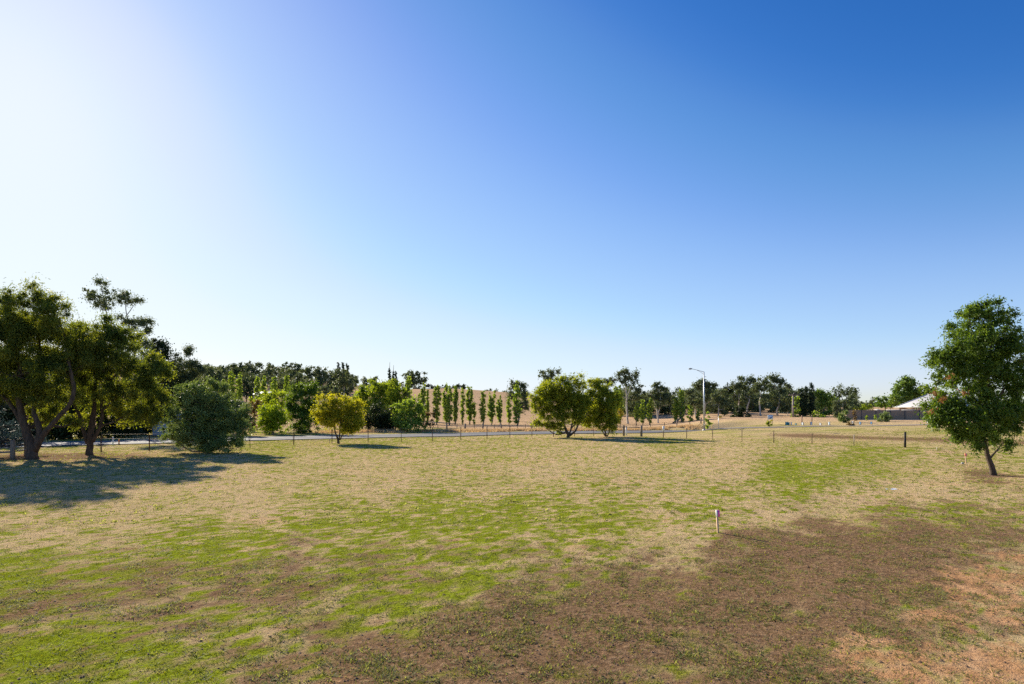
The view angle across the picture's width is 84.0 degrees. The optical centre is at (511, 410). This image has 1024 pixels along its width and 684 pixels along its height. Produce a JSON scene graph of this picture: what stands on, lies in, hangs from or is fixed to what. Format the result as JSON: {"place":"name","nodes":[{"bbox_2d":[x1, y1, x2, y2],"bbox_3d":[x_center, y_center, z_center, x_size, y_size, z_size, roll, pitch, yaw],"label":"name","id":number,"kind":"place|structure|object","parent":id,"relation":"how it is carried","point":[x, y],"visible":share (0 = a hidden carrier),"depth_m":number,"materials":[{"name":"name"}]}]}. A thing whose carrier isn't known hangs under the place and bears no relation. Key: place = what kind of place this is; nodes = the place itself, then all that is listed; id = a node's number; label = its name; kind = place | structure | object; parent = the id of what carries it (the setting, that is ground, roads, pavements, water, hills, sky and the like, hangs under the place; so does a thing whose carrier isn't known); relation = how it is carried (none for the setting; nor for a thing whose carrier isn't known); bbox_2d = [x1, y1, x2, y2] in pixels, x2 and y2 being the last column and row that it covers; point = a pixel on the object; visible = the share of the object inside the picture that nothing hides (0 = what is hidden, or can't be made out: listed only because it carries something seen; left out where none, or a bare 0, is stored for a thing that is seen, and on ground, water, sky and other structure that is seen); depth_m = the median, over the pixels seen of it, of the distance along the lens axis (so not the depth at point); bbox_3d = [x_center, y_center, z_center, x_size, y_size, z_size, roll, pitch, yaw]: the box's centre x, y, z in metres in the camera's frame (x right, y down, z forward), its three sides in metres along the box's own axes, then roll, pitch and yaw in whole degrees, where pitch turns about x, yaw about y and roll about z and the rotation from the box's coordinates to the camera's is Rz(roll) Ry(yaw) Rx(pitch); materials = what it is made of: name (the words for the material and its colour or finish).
{"place":"outdoors","nodes":[
{"label":"outdoors","id":0,"kind":"place"},
{"bbox_2d":[152,414,192,435],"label":"shed","id":1,"kind":"structure","parent":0,"point":[156,432],"depth_m":69.98,"materials":[{"name":"grey metal"}]},
{"bbox_2d":[0,430,702,447],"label":"road","id":2,"kind":"structure","parent":0,"point":[285,437],"depth_m":68.30,"materials":[{"name":"grey asphalt"}]},
{"bbox_2d":[301,422,712,433],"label":"tall dry grass","id":3,"kind":"structure","parent":0,"point":[685,426],"depth_m":87.19,"materials":[{"name":"plant"}]},
{"bbox_2d":[0,374,1023,683],"bbox_3d":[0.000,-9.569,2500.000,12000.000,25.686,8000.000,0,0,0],"label":"ground","id":4,"kind":"structure","parent":0,"point":[754,426],"depth_m":12.52,"materials":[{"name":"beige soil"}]},
{"bbox_2d":[0,438,26,458],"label":"log fence","id":5,"kind":"object","parent":4,"relation":"on","point":[12,445],"visible":0.52,"depth_m":37.52,"materials":[{"name":"grey wood"}]},
{"bbox_2d":[0,407,35,437],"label":"dark shrub","id":6,"kind":"object","parent":4,"relation":"on","point":[6,415],"visible":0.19,"depth_m":58.79,"materials":[{"name":"green plant"}]},
{"bbox_2d":[0,399,50,449],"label":"shrub","id":7,"kind":"object","parent":4,"relation":"on","point":[8,430],"visible":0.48,"depth_m":39.36,"materials":[{"name":"green plant"}]},
{"bbox_2d":[2,390,74,439],"bbox_3d":[-51.981,-1.587,60.926,9.697,10.240,6.067,0,0,-26],"label":"dark shrub","id":8,"kind":"object","parent":4,"relation":"on","point":[58,432],"visible":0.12,"depth_m":60.73,"materials":[{"name":"green plant"}]},
{"bbox_2d":[0,272,114,458],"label":"gum tree","id":9,"kind":"object","parent":4,"relation":"on","point":[22,374],"visible":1,"depth_m":37.14,"materials":[{"name":"green plant"}]},
{"bbox_2d":[33,358,115,438],"bbox_3d":[-50.137,-1.370,64.608,9.106,10.620,7.358,0,0,0],"label":"dark shrub","id":10,"kind":"object","parent":4,"relation":"on","point":[72,411],"visible":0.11,"depth_m":63.77,"materials":[{"name":"green plant"}]},
{"bbox_2d":[80,273,134,382],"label":"tall gum tree","id":11,"kind":"object","parent":4,"relation":"on","point":[103,302],"visible":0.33,"depth_m":77.68,"materials":[{"name":"green plant"}]},
{"bbox_2d":[73,382,147,438],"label":"dark shrub","id":12,"kind":"object","parent":4,"relation":"on","point":[121,432],"visible":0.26,"depth_m":65.57,"materials":[{"name":"green plant"}]},
{"bbox_2d":[49,307,177,454],"bbox_3d":[-28.560,-1.915,40.839,8.762,10.858,5.959,0,0,0],"label":"gum tree","id":13,"kind":"object","parent":4,"relation":"on","point":[146,377],"visible":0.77,"depth_m":40.55,"materials":[{"name":"green plant"}]},
{"bbox_2d":[111,289,171,399],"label":"tall gum tree","id":14,"kind":"object","parent":4,"relation":"on","point":[144,322],"visible":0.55,"depth_m":75.84,"materials":[{"name":"green plant"}]},
{"bbox_2d":[124,383,167,434],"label":"dark shrub","id":15,"kind":"object","parent":4,"relation":"on","point":[148,431],"visible":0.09,"depth_m":73.98,"materials":[{"name":"green plant"}]},
{"bbox_2d":[141,336,185,419],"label":"dark tree","id":16,"kind":"object","parent":4,"relation":"on","point":[162,346],"visible":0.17,"depth_m":81.69,"materials":[{"name":"green plant"}]},
{"bbox_2d":[167,343,209,403],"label":"gum tree","id":17,"kind":"object","parent":4,"relation":"on","point":[195,369],"visible":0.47,"depth_m":85.39,"materials":[{"name":"green plant"}]},
{"bbox_2d":[32,358,359,398],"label":"hill forest","id":18,"kind":"object","parent":4,"relation":"on","point":[250,374],"visible":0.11,"depth_m":244.02,"materials":[{"name":"green plant"}]},
{"bbox_2d":[157,374,257,453],"bbox_3d":[-22.784,0.425,43.146,7.426,6.342,5.291,0,0,0],"label":"bush","id":19,"kind":"object","parent":4,"relation":"on","point":[200,407],"visible":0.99,"depth_m":42.35,"materials":[{"name":"green plant"}]},
{"bbox_2d":[199,365,228,383],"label":"ridge tree","id":20,"kind":"object","parent":4,"relation":"on","point":[213,374],"visible":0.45,"depth_m":204.91,"materials":[{"name":"green plant"}]},
{"bbox_2d":[227,371,238,401],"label":"poplar tree","id":21,"kind":"object","parent":4,"relation":"on","point":[232,382],"visible":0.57,"depth_m":149.78,"materials":[{"name":"green plant"}]},
{"bbox_2d":[236,372,242,400],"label":"poplar tree","id":22,"kind":"object","parent":4,"relation":"on","point":[239,382],"visible":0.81,"depth_m":157.76,"materials":[{"name":"green plant"}]},
{"bbox_2d":[231,396,254,435],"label":"grey bush","id":23,"kind":"object","parent":4,"relation":"on","point":[238,402],"visible":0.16,"depth_m":71.66,"materials":[{"name":"green plant"}]},
{"bbox_2d":[241,377,254,402],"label":"dark cedar","id":24,"kind":"object","parent":4,"relation":"on","point":[248,390],"visible":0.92,"depth_m":164.59,"materials":[{"name":"green plant"}]},
{"bbox_2d":[248,399,261,429],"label":"autumn bush","id":25,"kind":"object","parent":4,"relation":"on","point":[253,404],"visible":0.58,"depth_m":83.95,"materials":[{"name":"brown plant"}]},
{"bbox_2d":[254,376,261,398],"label":"poplar tree","id":26,"kind":"object","parent":4,"relation":"on","point":[257,387],"visible":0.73,"depth_m":169.77,"materials":[{"name":"green plant"}]},
{"bbox_2d":[249,389,288,430],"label":"green bush","id":27,"kind":"object","parent":4,"relation":"on","point":[267,397],"visible":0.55,"depth_m":87.42,"materials":[{"name":"green plant"}]},
{"bbox_2d":[253,399,293,434],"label":"lime bush","id":28,"kind":"object","parent":4,"relation":"on","point":[269,420],"visible":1,"depth_m":75.43,"materials":[{"name":"green plant"}]},
{"bbox_2d":[268,377,297,398],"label":"ridge tree","id":29,"kind":"object","parent":4,"relation":"on","point":[280,382],"visible":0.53,"depth_m":189.28,"materials":[{"name":"green plant"}]},
{"bbox_2d":[277,362,299,378],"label":"ridge tree","id":30,"kind":"object","parent":4,"relation":"on","point":[293,372],"visible":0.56,"depth_m":279.14,"materials":[{"name":"green plant"}]},
{"bbox_2d":[283,378,322,433],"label":"dark tree","id":31,"kind":"object","parent":4,"relation":"on","point":[303,424],"visible":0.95,"depth_m":78.18,"materials":[{"name":"green plant"}]},
{"bbox_2d":[297,365,317,385],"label":"ridge tree","id":32,"kind":"object","parent":4,"relation":"on","point":[308,371],"visible":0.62,"depth_m":229.95,"materials":[{"name":"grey plant"}]},
{"bbox_2d":[310,365,327,386],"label":"ridge tree","id":33,"kind":"object","parent":4,"relation":"on","point":[319,379],"visible":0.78,"depth_m":224.35,"materials":[{"name":"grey plant"}]},
{"bbox_2d":[319,384,340,398],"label":"ridge tree","id":34,"kind":"object","parent":4,"relation":"on","point":[334,390],"visible":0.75,"depth_m":174.43,"materials":[{"name":"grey plant"}]},
{"bbox_2d":[323,369,336,391],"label":"ridge tree","id":35,"kind":"object","parent":4,"relation":"on","point":[329,376],"visible":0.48,"depth_m":219.44,"materials":[{"name":"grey plant"}]},
{"bbox_2d":[309,391,369,443],"bbox_3d":[-16.672,0.794,55.063,5.492,5.417,4.344,0,0,0],"label":"wattle tree","id":36,"kind":"object","parent":4,"relation":"on","point":[347,418],"visible":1,"depth_m":54.56,"materials":[{"name":"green plant"}]},
{"bbox_2d":[330,368,355,402],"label":"ridge tree","id":37,"kind":"object","parent":4,"relation":"on","point":[342,380],"visible":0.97,"depth_m":199.55,"materials":[{"name":"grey plant"}]},
{"bbox_2d":[346,383,371,428],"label":"willow tree","id":38,"kind":"object","parent":4,"relation":"on","point":[361,393],"visible":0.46,"depth_m":94.91,"materials":[{"name":"green plant"}]},
{"bbox_2d":[100,425,622,450],"bbox_3d":[-9.344,2.590,58.157,53.271,1.620,3.463,0,0,-33],"label":"wire fence","id":39,"kind":"object","parent":4,"relation":"on","point":[432,431],"visible":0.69,"depth_m":57.16,"materials":[{"name":"metal"}]},
{"bbox_2d":[361,400,396,429],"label":"dark shrub","id":40,"kind":"object","parent":4,"relation":"on","point":[374,421],"visible":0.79,"depth_m":85.04,"materials":[{"name":"green plant"}]},
{"bbox_2d":[363,376,398,415],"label":"willow tree","id":41,"kind":"object","parent":4,"relation":"on","point":[379,389],"visible":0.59,"depth_m":92.78,"materials":[{"name":"green plant"}]},
{"bbox_2d":[378,406,407,429],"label":"dark shrub","id":42,"kind":"object","parent":4,"relation":"on","point":[387,418],"visible":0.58,"depth_m":84.81,"materials":[{"name":"green plant"}]},
{"bbox_2d":[385,378,407,429],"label":"willow tree","id":43,"kind":"object","parent":4,"relation":"on","point":[400,392],"visible":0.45,"depth_m":94.92,"materials":[{"name":"green plant"}]},
{"bbox_2d":[388,394,427,431],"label":"round bush","id":44,"kind":"object","parent":4,"relation":"on","point":[411,410],"visible":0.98,"depth_m":83.37,"materials":[{"name":"green plant"}]},
{"bbox_2d":[401,369,428,388],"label":"round tree","id":45,"kind":"object","parent":4,"relation":"on","point":[414,379],"visible":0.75,"depth_m":284.44,"materials":[{"name":"green plant"}]},
{"bbox_2d":[419,382,426,420],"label":"poplar tree","id":46,"kind":"object","parent":4,"relation":"on","point":[423,394],"visible":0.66,"depth_m":125.85,"materials":[{"name":"green plant"}]},
{"bbox_2d":[418,412,435,427],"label":"brown bush","id":47,"kind":"object","parent":4,"relation":"on","point":[428,414],"visible":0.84,"depth_m":86.11,"materials":[{"name":"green plant"}]},
{"bbox_2d":[432,385,442,424],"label":"poplar tree","id":48,"kind":"object","parent":4,"relation":"on","point":[435,399],"visible":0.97,"depth_m":123.77,"materials":[{"name":"green plant"}]},
{"bbox_2d":[441,382,448,423],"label":"poplar tree","id":49,"kind":"object","parent":4,"relation":"on","point":[444,403],"visible":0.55,"depth_m":127.83,"materials":[{"name":"green plant"}]},
{"bbox_2d":[443,386,454,424],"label":"poplar tree","id":50,"kind":"object","parent":4,"relation":"on","point":[448,406],"visible":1,"depth_m":120.78,"materials":[{"name":"green plant"}]},
{"bbox_2d":[452,385,459,424],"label":"poplar tree","id":51,"kind":"object","parent":4,"relation":"on","point":[455,403],"visible":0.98,"depth_m":124.83,"materials":[{"name":"green plant"}]},
{"bbox_2d":[459,388,465,423],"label":"poplar tree","id":52,"kind":"object","parent":4,"relation":"on","point":[462,404],"visible":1,"depth_m":125.84,"materials":[{"name":"green plant"}]},
{"bbox_2d":[465,386,475,423],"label":"poplar tree","id":53,"kind":"object","parent":4,"relation":"on","point":[469,404],"visible":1,"depth_m":125.79,"materials":[{"name":"green plant"}]},
{"bbox_2d":[478,390,486,422],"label":"poplar tree","id":54,"kind":"object","parent":4,"relation":"on","point":[482,411],"visible":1,"depth_m":123.89,"materials":[{"name":"green plant"}]},
{"bbox_2d":[486,390,496,423],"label":"poplar tree","id":55,"kind":"object","parent":4,"relation":"on","point":[491,407],"visible":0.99,"depth_m":123.83,"materials":[{"name":"green plant"}]},
{"bbox_2d":[495,395,502,422],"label":"poplar tree","id":56,"kind":"object","parent":4,"relation":"on","point":[499,410],"visible":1,"depth_m":123.83,"materials":[{"name":"green plant"}]},
{"bbox_2d":[505,397,512,422],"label":"poplar tree","id":57,"kind":"object","parent":4,"relation":"on","point":[508,411],"visible":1,"depth_m":123.81,"materials":[{"name":"green plant"}]},
{"bbox_2d":[0,431,1023,683],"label":"weeds","id":58,"kind":"object","parent":4,"relation":"on","point":[390,671],"visible":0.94,"depth_m":9.52,"materials":[{"name":"green plant"}]},
{"bbox_2d":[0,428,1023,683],"bbox_3d":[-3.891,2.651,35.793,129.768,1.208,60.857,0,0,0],"label":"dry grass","id":59,"kind":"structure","parent":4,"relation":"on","point":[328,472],"depth_m":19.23,"materials":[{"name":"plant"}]},
{"bbox_2d":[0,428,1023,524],"bbox_3d":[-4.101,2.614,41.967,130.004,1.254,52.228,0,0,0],"label":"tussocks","id":60,"kind":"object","parent":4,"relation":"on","point":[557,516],"visible":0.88,"depth_m":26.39,"materials":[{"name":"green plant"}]},
{"bbox_2d":[0,470,1023,683],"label":"soil clods","id":61,"kind":"object","parent":4,"relation":"on","point":[646,670],"visible":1,"depth_m":8.84,"materials":[{"name":"brown soil"}]},
{"bbox_2d":[504,378,529,419],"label":"gum tree","id":62,"kind":"object","parent":4,"relation":"on","point":[523,393],"visible":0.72,"depth_m":139.58,"materials":[{"name":"green plant"}]},
{"bbox_2d":[512,380,521,423],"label":"poplar tree","id":63,"kind":"object","parent":4,"relation":"on","point":[516,409],"visible":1,"depth_m":119.70,"materials":[{"name":"green plant"}]},
{"bbox_2d":[363,417,701,428],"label":"paddock fence","id":64,"kind":"object","parent":4,"relation":"on","point":[501,426],"visible":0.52,"depth_m":93.88,"materials":[{"name":"metal"}]},
{"bbox_2d":[537,366,560,391],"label":"gum tree","id":65,"kind":"object","parent":4,"relation":"on","point":[551,373],"visible":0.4,"depth_m":189.97,"materials":[{"name":"green plant"}]},
{"bbox_2d":[526,371,594,437],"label":"wattle tree","id":66,"kind":"object","parent":4,"relation":"on","point":[564,394],"visible":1,"depth_m":66.34,"materials":[{"name":"green plant"}]},
{"bbox_2d":[576,377,623,436],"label":"wattle tree","id":67,"kind":"object","parent":4,"relation":"on","point":[601,413],"visible":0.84,"depth_m":68.75,"materials":[{"name":"green plant"}]},
{"bbox_2d":[605,366,647,423],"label":"gum tree","id":68,"kind":"object","parent":4,"relation":"on","point":[625,378],"visible":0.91,"depth_m":129.82,"materials":[{"name":"green plant"}]},
{"bbox_2d":[638,399,646,424],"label":"poplar tree","id":69,"kind":"object","parent":4,"relation":"on","point":[642,414],"visible":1,"depth_m":121.87,"materials":[{"name":"green plant"}]},
{"bbox_2d":[646,398,653,424],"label":"poplar tree","id":70,"kind":"object","parent":4,"relation":"on","point":[649,410],"visible":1,"depth_m":121.84,"materials":[{"name":"green plant"}]},
{"bbox_2d":[645,381,673,422],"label":"gum tree","id":71,"kind":"object","parent":4,"relation":"on","point":[664,398],"visible":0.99,"depth_m":129.76,"materials":[{"name":"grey plant"}]},
{"bbox_2d":[671,397,678,420],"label":"poplar tree","id":72,"kind":"object","parent":4,"relation":"on","point":[675,407],"visible":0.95,"depth_m":121.78,"materials":[{"name":"green plant"}]},
{"bbox_2d":[677,389,686,421],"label":"poplar tree","id":73,"kind":"object","parent":4,"relation":"on","point":[682,409],"visible":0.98,"depth_m":120.79,"materials":[{"name":"green plant"}]},
{"bbox_2d":[683,388,702,416],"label":"gum tree","id":74,"kind":"object","parent":4,"relation":"on","point":[689,401],"visible":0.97,"depth_m":139.14,"materials":[{"name":"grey plant"}]},
{"bbox_2d":[689,368,704,430],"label":"street lamp","id":75,"kind":"object","parent":4,"relation":"on","point":[703,400],"visible":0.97,"depth_m":76.94,"materials":[{"name":"metal"}]},
{"bbox_2d":[691,376,719,415],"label":"gum tree","id":76,"kind":"object","parent":4,"relation":"on","point":[698,385],"visible":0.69,"depth_m":149.82,"materials":[{"name":"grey plant"}]},
{"bbox_2d":[706,388,732,415],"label":"gum tree","id":77,"kind":"object","parent":4,"relation":"on","point":[722,403],"visible":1,"depth_m":134.59,"materials":[{"name":"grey plant"}]},
{"bbox_2d":[719,382,733,413],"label":"paddock tree","id":78,"kind":"object","parent":4,"relation":"on","point":[729,392],"visible":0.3,"depth_m":154.60,"materials":[{"name":"green plant"}]},
{"bbox_2d":[728,376,747,411],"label":"gum tree","id":79,"kind":"object","parent":4,"relation":"on","point":[735,387],"visible":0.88,"depth_m":149.94,"materials":[{"name":"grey plant"}]},
{"bbox_2d":[730,405,751,416],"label":"dark shrub","id":80,"kind":"object","parent":4,"relation":"on","point":[740,412],"visible":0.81,"depth_m":127.42,"materials":[{"name":"green plant"}]},
{"bbox_2d":[622,383,861,417],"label":"paddock forest","id":81,"kind":"object","parent":4,"relation":"on","point":[852,397],"visible":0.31,"depth_m":168.28,"materials":[{"name":"green plant"}]},
{"bbox_2d":[739,373,760,411],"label":"gum tree","id":82,"kind":"object","parent":4,"relation":"on","point":[751,379],"visible":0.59,"depth_m":147.94,"materials":[{"name":"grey plant"}]},
{"bbox_2d":[747,376,773,415],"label":"gum tree","id":83,"kind":"object","parent":4,"relation":"on","point":[763,396],"visible":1,"depth_m":139.80,"materials":[{"name":"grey plant"}]},
{"bbox_2d":[766,372,791,415],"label":"gum tree","id":84,"kind":"object","parent":4,"relation":"on","point":[780,381],"visible":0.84,"depth_m":141.63,"materials":[{"name":"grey plant"}]},
{"bbox_2d":[777,394,794,415],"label":"gum tree","id":85,"kind":"object","parent":4,"relation":"on","point":[786,407],"visible":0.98,"depth_m":137.60,"materials":[{"name":"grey plant"}]},
{"bbox_2d":[790,396,801,416],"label":"paddock tree","id":86,"kind":"object","parent":4,"relation":"on","point":[796,399],"visible":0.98,"depth_m":127.95,"materials":[{"name":"green plant"}]},
{"bbox_2d":[797,388,805,416],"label":"pencil pine","id":87,"kind":"object","parent":4,"relation":"on","point":[801,404],"visible":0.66,"depth_m":131.73,"materials":[{"name":"green plant"}]},
{"bbox_2d":[802,386,808,415],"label":"pencil pine","id":88,"kind":"object","parent":4,"relation":"on","point":[805,402],"visible":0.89,"depth_m":131.76,"materials":[{"name":"green plant"}]},
{"bbox_2d":[807,382,815,415],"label":"pencil pine","id":89,"kind":"object","parent":4,"relation":"on","point":[811,398],"visible":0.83,"depth_m":131.77,"materials":[{"name":"green plant"}]},
{"bbox_2d":[814,388,839,416],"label":"paddock tree","id":90,"kind":"object","parent":4,"relation":"on","point":[822,401],"visible":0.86,"depth_m":134.55,"materials":[{"name":"green plant"}]},
{"bbox_2d":[830,400,843,417],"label":"paddock tree","id":91,"kind":"object","parent":4,"relation":"on","point":[834,407],"visible":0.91,"depth_m":119.89,"materials":[{"name":"green plant"}]},
{"bbox_2d":[837,409,852,422],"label":"silver bush","id":92,"kind":"object","parent":4,"relation":"on","point":[843,418],"visible":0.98,"depth_m":83.79,"materials":[{"name":"green plant"}]},
{"bbox_2d":[871,393,897,409],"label":"elm tree","id":93,"kind":"object","parent":4,"relation":"on","point":[879,403],"visible":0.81,"depth_m":149.63,"materials":[{"name":"green plant"}]},
{"bbox_2d":[876,410,893,421],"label":"silver bush","id":94,"kind":"object","parent":4,"relation":"on","point":[884,417],"visible":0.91,"depth_m":83.87,"materials":[{"name":"green plant"}]},
{"bbox_2d":[883,375,925,407],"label":"elm tree","id":95,"kind":"object","parent":4,"relation":"on","point":[907,390],"visible":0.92,"depth_m":144.23,"materials":[{"name":"green plant"}]},
{"bbox_2d":[846,410,965,419],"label":"steel fence","id":96,"kind":"object","parent":4,"relation":"on","point":[897,414],"visible":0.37,"depth_m":94.98,"materials":[{"name":"metal"}]},
{"bbox_2d":[916,384,939,396],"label":"dark tree","id":97,"kind":"object","parent":4,"relation":"on","point":[926,388],"visible":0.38,"depth_m":140.09,"materials":[{"name":"green plant"}]},
{"bbox_2d":[912,294,1023,475],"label":"ash tree","id":98,"kind":"object","parent":4,"relation":"on","point":[987,411],"visible":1,"depth_m":27.89,"materials":[{"name":"green plant"}]},
{"bbox_2d":[0,0,1023,402],"label":"sky","id":99,"kind":"structure","parent":0,"point":[478,194],"materials":[{"name":"blue"}]},
{"bbox_2d":[687,424,927,431],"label":"gravel path","id":100,"kind":"structure","parent":0,"point":[799,426],"depth_m":74.78,"materials":[{"name":"gravel"}]},
{"bbox_2d":[894,394,968,409],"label":"house","id":101,"kind":"structure","parent":0,"point":[908,405],"depth_m":117.78,"materials":[{"name":"white paint"}]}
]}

